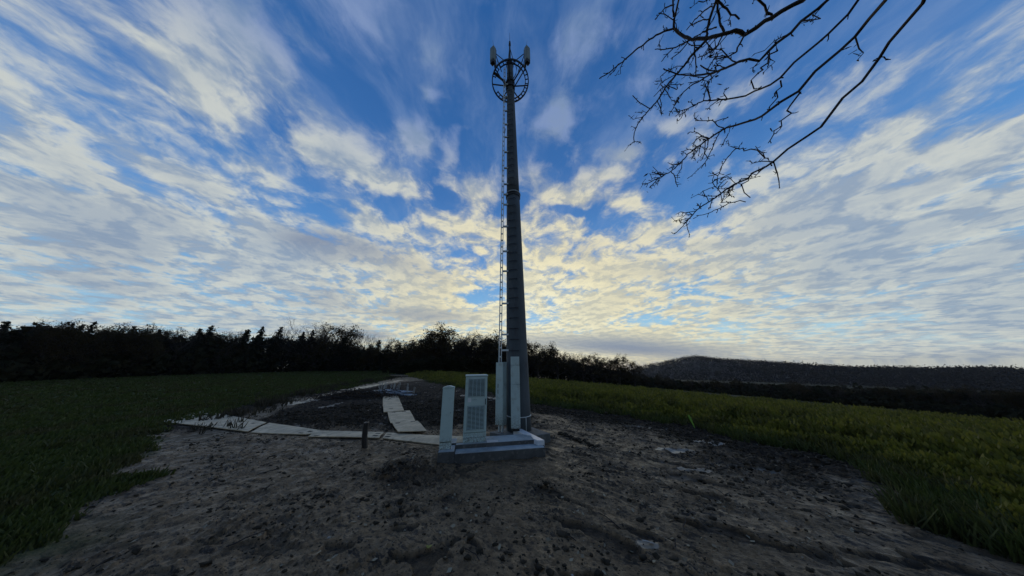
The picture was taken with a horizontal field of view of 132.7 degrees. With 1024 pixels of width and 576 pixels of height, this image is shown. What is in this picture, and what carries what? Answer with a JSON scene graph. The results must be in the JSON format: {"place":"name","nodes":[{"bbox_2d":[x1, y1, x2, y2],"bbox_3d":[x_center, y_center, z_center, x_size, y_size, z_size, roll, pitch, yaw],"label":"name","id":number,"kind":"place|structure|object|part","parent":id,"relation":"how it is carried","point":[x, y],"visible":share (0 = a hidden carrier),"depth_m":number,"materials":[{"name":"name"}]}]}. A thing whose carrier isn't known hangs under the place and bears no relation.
{"place":"outdoors","nodes":[
{"label":"outdoors","id":0,"kind":"place"},
{"bbox_2d":[0,370,398,566],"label":"meadow grass","id":1,"kind":"structure","parent":0,"point":[23,457],"depth_m":7.37,"materials":[{"name":"plant"}]},
{"bbox_2d":[0,371,1023,575],"bbox_3d":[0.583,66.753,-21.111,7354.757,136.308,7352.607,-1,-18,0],"label":"ground","id":2,"kind":"structure","parent":0,"point":[360,549],"depth_m":3.21,"materials":[{"name":"soil"}]},
{"bbox_2d":[0,321,13,354],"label":"spruce tree","id":3,"kind":"object","parent":2,"relation":"on","point":[5,325],"visible":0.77,"depth_m":30.75,"materials":[{"name":"green plant"}]},
{"bbox_2d":[0,326,37,351],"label":"bare tree","id":4,"kind":"object","parent":2,"relation":"on","point":[7,345],"visible":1,"depth_m":29.83,"materials":[{"name":"brown plant"}]},
{"bbox_2d":[0,320,58,354],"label":"broadleaf tree","id":5,"kind":"object","parent":2,"relation":"on","point":[30,329],"visible":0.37,"depth_m":32.91,"materials":[{"name":"green plant"}]},
{"bbox_2d":[14,319,77,357],"bbox_3d":[-72.539,8.983,32.720,8.437,9.686,7.214,9,-21,-26],"label":"bare tree","id":6,"kind":"object","parent":2,"relation":"on","point":[42,330],"visible":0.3,"depth_m":33.63,"materials":[{"name":"brown plant"}]},
{"bbox_2d":[10,318,94,375],"bbox_3d":[-69.104,9.064,33.232,6.600,9.771,5.285,9,-21,-26],"label":"broadleaf tree","id":7,"kind":"object","parent":2,"relation":"on","point":[50,337],"visible":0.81,"depth_m":33.52,"materials":[{"name":"green plant"}]},
{"bbox_2d":[68,321,97,375],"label":"spruce tree","id":8,"kind":"object","parent":2,"relation":"on","point":[91,328],"visible":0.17,"depth_m":38.12,"materials":[{"name":"green plant"}]},
{"bbox_2d":[48,321,121,366],"bbox_3d":[-70.008,10.029,35.647,5.605,9.477,6.261,-3,-19,9],"label":"broadleaf tree","id":9,"kind":"object","parent":2,"relation":"on","point":[78,355],"visible":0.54,"depth_m":36.23,"materials":[{"name":"green plant"}]},
{"bbox_2d":[77,324,138,365],"bbox_3d":[-71.979,10.698,38.572,7.770,10.113,6.222,2,-19,-7],"label":"broadleaf tree","id":10,"kind":"object","parent":2,"relation":"on","point":[106,336],"visible":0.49,"depth_m":39.24,"materials":[{"name":"green plant"}]},
{"bbox_2d":[86,322,161,376],"bbox_3d":[-70.227,11.376,40.786,8.427,10.199,6.626,3,-19,-10],"label":"broadleaf tree","id":11,"kind":"object","parent":2,"relation":"on","point":[129,349],"visible":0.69,"depth_m":41.17,"materials":[{"name":"green plant"}]},
{"bbox_2d":[115,323,171,376],"bbox_3d":[-70.638,11.783,42.718,7.242,10.696,6.483,10,-21,-29],"label":"broadleaf tree","id":12,"kind":"object","parent":2,"relation":"on","point":[153,335],"visible":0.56,"depth_m":43.08,"materials":[{"name":"green plant"}]},
{"bbox_2d":[142,322,190,352],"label":"bare tree","id":13,"kind":"object","parent":2,"relation":"on","point":[168,338],"visible":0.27,"depth_m":49.06,"materials":[{"name":"brown plant"}]},
{"bbox_2d":[158,326,187,365],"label":"broadleaf tree","id":14,"kind":"object","parent":2,"relation":"on","point":[178,337],"visible":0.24,"depth_m":49.41,"materials":[{"name":"green plant"}]},
{"bbox_2d":[162,328,205,374],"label":"spruce tree","id":15,"kind":"object","parent":2,"relation":"on","point":[200,345],"visible":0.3,"depth_m":51.14,"materials":[{"name":"green plant"}]},
{"bbox_2d":[162,330,210,375],"bbox_3d":[-71.411,13.442,47.792,6.531,10.775,5.509,8,-20,-25],"label":"bare tree","id":16,"kind":"object","parent":2,"relation":"on","point":[175,352],"visible":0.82,"depth_m":48.32,"materials":[{"name":"brown plant"}]},
{"bbox_2d":[176,325,214,374],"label":"spruce tree","id":17,"kind":"object","parent":2,"relation":"on","point":[209,333],"visible":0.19,"depth_m":54.69,"materials":[{"name":"green plant"}]},
{"bbox_2d":[164,413,265,431],"bbox_3d":[-11.277,4.965,8.348,6.654,0.046,1.421,-8,-20,22],"label":"ground board","id":18,"kind":"object","parent":2,"relation":"on","point":[251,424],"visible":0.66,"depth_m":8.10,"materials":[{"name":"concrete"}]},
{"bbox_2d":[199,327,253,373],"bbox_3d":[-73.034,15.626,55.626,9.289,11.658,10.377,-12,-22,30],"label":"broadleaf tree","id":19,"kind":"object","parent":2,"relation":"on","point":[219,338],"visible":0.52,"depth_m":56.37,"materials":[{"name":"green plant"}]},
{"bbox_2d":[212,331,248,372],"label":"bare tree","id":20,"kind":"object","parent":2,"relation":"on","point":[231,345],"visible":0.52,"depth_m":56.80,"materials":[{"name":"brown plant"}]},
{"bbox_2d":[222,329,251,372],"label":"spruce tree","id":21,"kind":"object","parent":2,"relation":"on","point":[243,342],"visible":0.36,"depth_m":57.99,"materials":[{"name":"green plant"}]},
{"bbox_2d":[242,326,264,370],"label":"spruce tree","id":22,"kind":"object","parent":2,"relation":"on","point":[257,342],"visible":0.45,"depth_m":61.85,"materials":[{"name":"green plant"}]},
{"bbox_2d":[245,326,286,372],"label":"spruce tree","id":23,"kind":"object","parent":2,"relation":"on","point":[274,349],"visible":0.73,"depth_m":63.03,"materials":[{"name":"green plant"}]},
{"bbox_2d":[260,331,284,361],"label":"broadleaf tree","id":24,"kind":"object","parent":2,"relation":"on","point":[270,338],"visible":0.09,"depth_m":68.45,"materials":[{"name":"green plant"}]},
{"bbox_2d":[251,423,320,434],"bbox_3d":[-7.513,4.540,7.161,2.976,0.046,0.853,-8,-20,21],"label":"ground board","id":25,"kind":"object","parent":2,"relation":"on","point":[271,428],"visible":0.99,"depth_m":7.10,"materials":[{"name":"concrete"}]},
{"bbox_2d":[273,325,299,369],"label":"bare tree","id":26,"kind":"object","parent":2,"relation":"on","point":[286,340],"visible":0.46,"depth_m":66.71,"materials":[{"name":"brown plant"}]},
{"bbox_2d":[282,331,305,371],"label":"spruce tree","id":27,"kind":"object","parent":2,"relation":"on","point":[298,351],"visible":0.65,"depth_m":66.00,"materials":[{"name":"green plant"}]},
{"bbox_2d":[190,375,406,433],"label":"roadside weeds","id":28,"kind":"object","parent":2,"relation":"on","point":[261,402],"visible":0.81,"depth_m":11.27,"materials":[{"name":"plant"}]},
{"bbox_2d":[257,319,339,371],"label":"bare tree","id":29,"kind":"object","parent":2,"relation":"on","point":[293,331],"visible":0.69,"depth_m":66.85,"materials":[{"name":"brown plant"}]},
{"bbox_2d":[289,329,315,371],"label":"spruce tree","id":30,"kind":"object","parent":2,"relation":"on","point":[311,333],"visible":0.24,"depth_m":68.75,"materials":[{"name":"green plant"}]},
{"bbox_2d":[267,322,347,370],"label":"bare tree","id":31,"kind":"object","parent":2,"relation":"on","point":[320,343],"visible":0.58,"depth_m":66.50,"materials":[{"name":"brown plant"}]},
{"bbox_2d":[293,332,328,367],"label":"broadleaf tree","id":32,"kind":"object","parent":2,"relation":"on","point":[316,344],"visible":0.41,"depth_m":67.73,"materials":[{"name":"green plant"}]},
{"bbox_2d":[320,339,337,370],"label":"spruce tree","id":33,"kind":"object","parent":2,"relation":"on","point":[336,341],"visible":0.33,"depth_m":66.51,"materials":[{"name":"green plant"}]},
{"bbox_2d":[308,322,365,367],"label":"broadleaf tree","id":34,"kind":"object","parent":2,"relation":"on","point":[351,333],"visible":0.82,"depth_m":67.75,"materials":[{"name":"green plant"}]},
{"bbox_2d":[323,337,351,371],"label":"spruce tree","id":35,"kind":"object","parent":2,"relation":"on","point":[339,361],"visible":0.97,"depth_m":64.03,"materials":[{"name":"green plant"}]},
{"bbox_2d":[308,430,383,437],"bbox_3d":[-4.968,4.363,6.684,2.494,0.050,0.569,-2,-18,4],"label":"ground board","id":36,"kind":"object","parent":2,"relation":"on","point":[349,434],"visible":0.93,"depth_m":6.68,"materials":[{"name":"concrete"}]},
{"bbox_2d":[300,381,415,400],"bbox_3d":[-9.293,6.500,14.285,10.017,0.946,3.248,-1,-18,0],"label":"brush pile","id":37,"kind":"object","parent":2,"relation":"on","point":[348,394],"visible":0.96,"depth_m":13.90,"materials":[{"name":"brown plant"}]},
{"bbox_2d":[348,342,367,370],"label":"broadleaf tree","id":38,"kind":"object","parent":2,"relation":"on","point":[356,354],"visible":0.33,"depth_m":69.73,"materials":[{"name":"green plant"}]},
{"bbox_2d":[349,332,369,349],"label":"bare tree","id":39,"kind":"object","parent":2,"relation":"on","point":[362,340],"visible":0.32,"depth_m":75.29,"materials":[{"name":"brown plant"}]},
{"bbox_2d":[361,420,369,447],"bbox_3d":[-3.669,3.720,5.629,0.208,0.720,0.142,8,-20,-24],"label":"conduit stub","id":40,"kind":"object","parent":2,"relation":"on","point":[364,444],"visible":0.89,"depth_m":5.59,"materials":[{"name":"black plastic"}]},
{"bbox_2d":[355,342,376,370],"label":"broadleaf tree","id":41,"kind":"object","parent":2,"relation":"on","point":[361,358],"visible":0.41,"depth_m":65.47,"materials":[{"name":"green plant"}]},
{"bbox_2d":[361,344,379,370],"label":"broadleaf tree","id":42,"kind":"object","parent":2,"relation":"on","point":[375,353],"visible":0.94,"depth_m":64.40,"materials":[{"name":"green plant"}]},
{"bbox_2d":[366,336,382,360],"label":"bare tree","id":43,"kind":"object","parent":2,"relation":"on","point":[373,343],"visible":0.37,"depth_m":73.75,"materials":[{"name":"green plant"}]},
{"bbox_2d":[367,340,383,370],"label":"spruce tree","id":44,"kind":"object","parent":2,"relation":"on","point":[378,342],"visible":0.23,"depth_m":71.85,"materials":[{"name":"green plant"}]},
{"bbox_2d":[378,345,390,370],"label":"spruce tree","id":45,"kind":"object","parent":2,"relation":"on","point":[384,359],"visible":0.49,"depth_m":64.53,"materials":[{"name":"green plant"}]},
{"bbox_2d":[373,335,396,348],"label":"bare tree","id":46,"kind":"object","parent":2,"relation":"on","point":[388,343],"visible":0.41,"depth_m":78.89,"materials":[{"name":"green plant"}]},
{"bbox_2d":[366,382,416,395],"bbox_3d":[-8.571,7.018,15.741,5.178,0.778,1.410,-10,-21,27],"label":"steel frame stack","id":47,"kind":"object","parent":2,"relation":"on","point":[398,391],"visible":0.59,"depth_m":15.61,"materials":[{"name":"metal"}]},
{"bbox_2d":[383,396,399,399],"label":"ground board","id":48,"kind":"object","parent":2,"relation":"on","point":[394,397],"visible":0.51,"depth_m":13.33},
{"bbox_2d":[383,399,401,404],"bbox_3d":[-6.439,6.141,12.002,0.849,0.046,2.499,9,-21,-27],"label":"ground board","id":49,"kind":"object","parent":2,"relation":"on","point":[392,402],"visible":0.88,"depth_m":12.01,"materials":[{"name":"concrete"}]},
{"bbox_2d":[379,339,407,364],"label":"broadleaf tree","id":50,"kind":"object","parent":2,"relation":"on","point":[398,346],"visible":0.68,"depth_m":63.29,"materials":[{"name":"green plant"}]},
{"bbox_2d":[383,405,403,411],"bbox_3d":[-5.581,5.618,10.490,0.829,0.046,2.056,9,-21,-26],"label":"ground board","id":51,"kind":"object","parent":2,"relation":"on","point":[390,408],"visible":1,"depth_m":10.35,"materials":[{"name":"concrete"}]},
{"bbox_2d":[387,349,402,362],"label":"broadleaf tree","id":52,"kind":"object","parent":2,"relation":"on","point":[393,354],"visible":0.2,"depth_m":66.02,"materials":[{"name":"green plant"}]},
{"bbox_2d":[387,410,414,422],"bbox_3d":[-4.425,5.080,8.859,0.885,0.046,2.503,9,-21,-27],"label":"ground board","id":53,"kind":"object","parent":2,"relation":"on","point":[401,416],"visible":0.95,"depth_m":8.76,"materials":[{"name":"concrete"}]},
{"bbox_2d":[392,421,426,431],"bbox_3d":[-3.390,4.535,7.330,0.790,0.046,1.621,11,-22,-31],"label":"ground board","id":54,"kind":"object","parent":2,"relation":"on","point":[413,426],"visible":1,"depth_m":7.25,"materials":[{"name":"concrete"}]},
{"bbox_2d":[395,335,423,362],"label":"broadleaf tree","id":55,"kind":"object","parent":2,"relation":"on","point":[408,348],"visible":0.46,"depth_m":59.22,"materials":[{"name":"green plant"}]},
{"bbox_2d":[383,432,462,444],"bbox_3d":[-2.586,4.252,6.369,2.710,0.050,0.698,-6,-19,15],"label":"ground board","id":56,"kind":"object","parent":2,"relation":"on","point":[425,439],"visible":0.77,"depth_m":6.29,"materials":[{"name":"concrete"}]},
{"bbox_2d":[398,334,449,363],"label":"broadleaf tree","id":57,"kind":"object","parent":2,"relation":"on","point":[415,355],"visible":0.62,"depth_m":54.12,"materials":[{"name":"green plant"}]},
{"bbox_2d":[423,330,450,359],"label":"broadleaf tree","id":58,"kind":"object","parent":2,"relation":"on","point":[434,351],"visible":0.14,"depth_m":57.34,"materials":[{"name":"green plant"}]},
{"bbox_2d":[415,321,469,360],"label":"broadleaf tree","id":59,"kind":"object","parent":2,"relation":"on","point":[439,335],"visible":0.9,"depth_m":54.08,"materials":[{"name":"green plant"}]},
{"bbox_2d":[450,335,470,356],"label":"bare tree","id":60,"kind":"object","parent":2,"relation":"on","point":[459,348],"visible":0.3,"depth_m":61.48,"materials":[{"name":"brown plant"}]},
{"bbox_2d":[454,336,477,357],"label":"broadleaf tree","id":61,"kind":"object","parent":2,"relation":"on","point":[471,345],"visible":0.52,"depth_m":61.58,"materials":[{"name":"green plant"}]},
{"bbox_2d":[14,407,930,575],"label":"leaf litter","id":62,"kind":"object","parent":2,"relation":"on","point":[603,571],"visible":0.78,"depth_m":2.90,"materials":[{"name":"brown plant"}]},
{"bbox_2d":[456,329,492,362],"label":"bare tree","id":63,"kind":"object","parent":2,"relation":"on","point":[470,347],"visible":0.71,"depth_m":60.34,"materials":[{"name":"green plant"}]},
{"bbox_2d":[463,333,489,356],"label":"bare tree","id":64,"kind":"object","parent":2,"relation":"on","point":[479,345],"visible":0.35,"depth_m":60.22,"materials":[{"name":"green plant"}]},
{"bbox_2d":[171,415,787,575],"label":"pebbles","id":65,"kind":"object","parent":2,"relation":"on","point":[328,537],"visible":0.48,"depth_m":3.10,"materials":[{"name":"stone"}]},
{"bbox_2d":[472,329,505,369],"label":"broadleaf tree","id":66,"kind":"object","parent":2,"relation":"on","point":[483,345],"visible":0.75,"depth_m":58.27,"materials":[{"name":"green plant"}]},
{"bbox_2d":[437,429,545,463],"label":"equipment plinth","id":67,"kind":"structure","parent":2,"relation":"on","point":[522,444],"depth_m":5.11,"materials":[{"name":"concrete"}]},
{"bbox_2d":[439,385,454,449],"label":"distribution pillar","id":68,"kind":"structure","parent":67,"relation":"on","point":[446,428],"depth_m":5.14,"materials":[{"name":"grey metal"}]},
{"bbox_2d":[440,389,453,441],"bbox_3d":[-1.495,2.920,5.159,0.236,1.072,0.012,2,-19,-10],"label":"door","id":69,"kind":"structure","parent":68,"relation":"in","point":[447,405],"depth_m":5.15,"materials":[{"name":"grey metal"}]},
{"bbox_2d":[463,374,487,442],"bbox_3d":[-0.924,2.991,5.668,0.569,1.485,0.388,3,-18,-11],"label":"equipment cabinet","id":70,"kind":"object","parent":67,"relation":"on","point":[475,415],"visible":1,"depth_m":5.50,"materials":[{"name":"grey metal"}]},
{"bbox_3d":[-0.897,2.860,5.538,0.526,1.228,0.054,3,-18,-11],"label":"door","id":71,"kind":"part","parent":70,"relation":"part of","materials":[{"name":"grey metal"}]},
{"bbox_2d":[479,351,504,373],"bbox_3d":[-5.308,20.130,58.375,8.036,7.103,8.511,10,-21,-28],"label":"shrub","id":72,"kind":"object","parent":2,"relation":"on","point":[492,368],"visible":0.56,"depth_m":56.39,"materials":[{"name":"green plant"}]},
{"bbox_2d":[489,342,505,361],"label":"broadleaf tree","id":73,"kind":"object","parent":2,"relation":"on","point":[504,347],"visible":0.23,"depth_m":61.55,"materials":[{"name":"green plant"}]},
{"bbox_2d":[1,399,1012,575],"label":"mud clods","id":74,"kind":"object","parent":2,"relation":"on","point":[479,550],"visible":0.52,"depth_m":4.46,"materials":[{"name":"soil"}]},
{"bbox_2d":[0,323,1023,420],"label":"thicket","id":75,"kind":"object","parent":2,"relation":"on","point":[14,367],"visible":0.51,"depth_m":47.87,"materials":[{"name":"green plant"}]},
{"bbox_2d":[490,427,550,442],"bbox_3d":[0.272,4.290,6.339,1.327,0.365,1.252,15,-24,-39],"label":"mast foundation","id":76,"kind":"object","parent":2,"relation":"on","point":[544,435],"visible":0.24,"depth_m":6.28,"materials":[{"name":"concrete"}]},
{"bbox_2d":[495,362,506,431],"bbox_3d":[-0.333,3.236,6.743,0.265,1.910,0.227,-12,-21,30],"label":"cable duct housing","id":77,"kind":"object","parent":76,"relation":"on","point":[501,398],"visible":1,"depth_m":6.67,"materials":[{"name":"metal"}]},
{"bbox_2d":[498,362,506,425],"bbox_3d":[-0.289,3.138,6.750,0.165,1.720,0.220,-12,-21,30],"label":"door","id":78,"kind":"structure","parent":77,"relation":"in","point":[502,366],"depth_m":6.68,"materials":[{"name":"metal"}]},
{"bbox_2d":[492,41,530,432],"bbox_3d":[-0.040,-5.272,9.799,1.905,20.000,1.905,-1,-18,0],"label":"telecom mast","id":79,"kind":"object","parent":76,"relation":"on","point":[516,337],"visible":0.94,"depth_m":8.15,"materials":[{"name":"metal"}]},
{"bbox_2d":[490,45,495,66],"bbox_3d":[-0.921,-11.956,11.330,0.268,1.733,0.294,-7,-12,38],"label":"panel antenna","id":80,"kind":"object","parent":79,"relation":"attached to","point":[492,55],"visible":0.98,"depth_m":11.17,"materials":[{"name":"grey plastic"}]},
{"bbox_2d":[523,44,529,65],"bbox_3d":[0.725,-11.970,11.330,0.268,1.733,0.294,6,-12,-38],"label":"panel antenna","id":81,"kind":"object","parent":79,"relation":"attached to","point":[527,54],"visible":1,"depth_m":11.17,"materials":[{"name":"grey plastic"}]},
{"bbox_2d":[511,357,520,431],"bbox_3d":[0.093,3.000,6.473,0.250,1.940,0.240,1,-18,-4],"label":"cable duct housing","id":82,"kind":"object","parent":76,"relation":"on","point":[515,398],"visible":1,"depth_m":6.34,"materials":[{"name":"metal"}]},
{"bbox_2d":[529,347,549,370],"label":"broadleaf tree","id":83,"kind":"object","parent":2,"relation":"on","point":[539,357],"visible":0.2,"depth_m":69.83,"materials":[{"name":"green plant"}]},
{"bbox_2d":[527,339,554,377],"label":"broadleaf tree","id":84,"kind":"object","parent":2,"relation":"on","point":[530,351],"visible":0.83,"depth_m":62.10,"materials":[{"name":"green plant"}]},
{"bbox_2d":[81,402,1023,575],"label":"rocks","id":85,"kind":"object","parent":2,"relation":"on","point":[611,521],"visible":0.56,"depth_m":3.42,"materials":[{"name":"stone"}]},
{"bbox_2d":[539,341,574,379],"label":"broadleaf tree","id":86,"kind":"object","parent":2,"relation":"on","point":[553,352],"visible":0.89,"depth_m":64.62,"materials":[{"name":"green plant"}]},
{"bbox_2d":[564,353,579,375],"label":"broadleaf tree","id":87,"kind":"object","parent":2,"relation":"on","point":[571,360],"visible":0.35,"depth_m":73.41,"materials":[{"name":"green plant"}]},
{"bbox_2d":[561,351,586,380],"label":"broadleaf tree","id":88,"kind":"object","parent":2,"relation":"on","point":[572,373],"visible":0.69,"depth_m":66.89,"materials":[{"name":"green plant"}]},
{"bbox_2d":[574,353,593,381],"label":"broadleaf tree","id":89,"kind":"object","parent":2,"relation":"on","point":[587,371],"visible":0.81,"depth_m":68.16,"materials":[{"name":"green plant"}]},
{"bbox_2d":[574,353,608,382],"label":"broadleaf tree","id":90,"kind":"object","parent":2,"relation":"on","point":[595,362],"visible":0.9,"depth_m":67.37,"materials":[{"name":"green plant"}]},
{"bbox_2d":[593,357,615,383],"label":"broadleaf tree","id":91,"kind":"object","parent":2,"relation":"on","point":[606,371],"visible":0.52,"depth_m":69.63,"materials":[{"name":"green plant"}]},
{"bbox_2d":[601,354,633,383],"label":"broadleaf tree","id":92,"kind":"object","parent":2,"relation":"on","point":[620,368],"visible":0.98,"depth_m":66.32,"materials":[{"name":"green plant"}]},
{"bbox_2d":[623,360,645,386],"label":"broadleaf tree","id":93,"kind":"object","parent":2,"relation":"on","point":[636,377],"visible":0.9,"depth_m":68.29,"materials":[{"name":"green plant"}]},
{"bbox_2d":[653,374,662,384],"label":"broadleaf tree","id":94,"kind":"object","parent":2,"relation":"on","point":[658,380],"visible":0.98,"depth_m":71.48,"materials":[{"name":"green plant"}]},
{"bbox_2d":[405,370,1023,536],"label":"crop plants","id":95,"kind":"object","parent":2,"relation":"on","point":[984,449],"visible":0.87,"depth_m":8.10,"materials":[{"name":"green plant"}]},
{"bbox_2d":[709,378,723,389],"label":"broadleaf tree","id":96,"kind":"object","parent":2,"relation":"on","point":[716,382],"visible":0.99,"depth_m":66.75,"materials":[{"name":"green plant"}]},
{"bbox_2d":[425,380,1023,564],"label":"field edge grass","id":97,"kind":"structure","parent":2,"relation":"on","point":[915,499],"depth_m":3.57,"materials":[{"name":"plant"}]},
{"bbox_2d":[720,378,729,389],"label":"bare tree","id":98,"kind":"object","parent":2,"relation":"on","point":[725,384],"visible":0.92,"depth_m":66.33,"materials":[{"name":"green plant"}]},
{"bbox_2d":[728,377,743,387],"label":"broadleaf tree","id":99,"kind":"object","parent":2,"relation":"on","point":[732,382],"visible":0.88,"depth_m":67.74,"materials":[{"name":"green plant"}]},
{"bbox_2d":[749,380,763,391],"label":"bare tree","id":100,"kind":"object","parent":2,"relation":"on","point":[757,386],"visible":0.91,"depth_m":63.79,"materials":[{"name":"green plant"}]},
{"bbox_2d":[599,0,925,236],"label":"overhanging tree","id":101,"kind":"object","parent":2,"relation":"on","point":[738,31],"visible":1,"depth_m":3.64,"materials":[{"name":"brown plant"}]},
{"bbox_2d":[827,383,847,404],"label":"bare tree","id":102,"kind":"object","parent":2,"relation":"on","point":[843,393],"visible":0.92,"depth_m":53.60,"materials":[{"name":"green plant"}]},
{"bbox_2d":[872,383,902,399],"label":"broadleaf tree","id":103,"kind":"object","parent":2,"relation":"on","point":[885,389],"visible":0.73,"depth_m":48.67,"materials":[{"name":"green plant"}]},
{"bbox_2d":[0,0,1023,371],"label":"sky","id":104,"kind":"structure","parent":0,"point":[191,165],"materials":[{"name":"blue"}]},
{"bbox_2d":[640,359,1002,387],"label":"hill","id":105,"kind":"structure","parent":0,"point":[657,370],"depth_m":362.08,"materials":[{"name":"plant"}]},
{"bbox_2d":[627,354,1023,391],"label":"hill woodland","id":106,"kind":"object","parent":105,"relation":"on","point":[981,377],"visible":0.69,"depth_m":265.69,"materials":[{"name":"green plant"}]}
]}

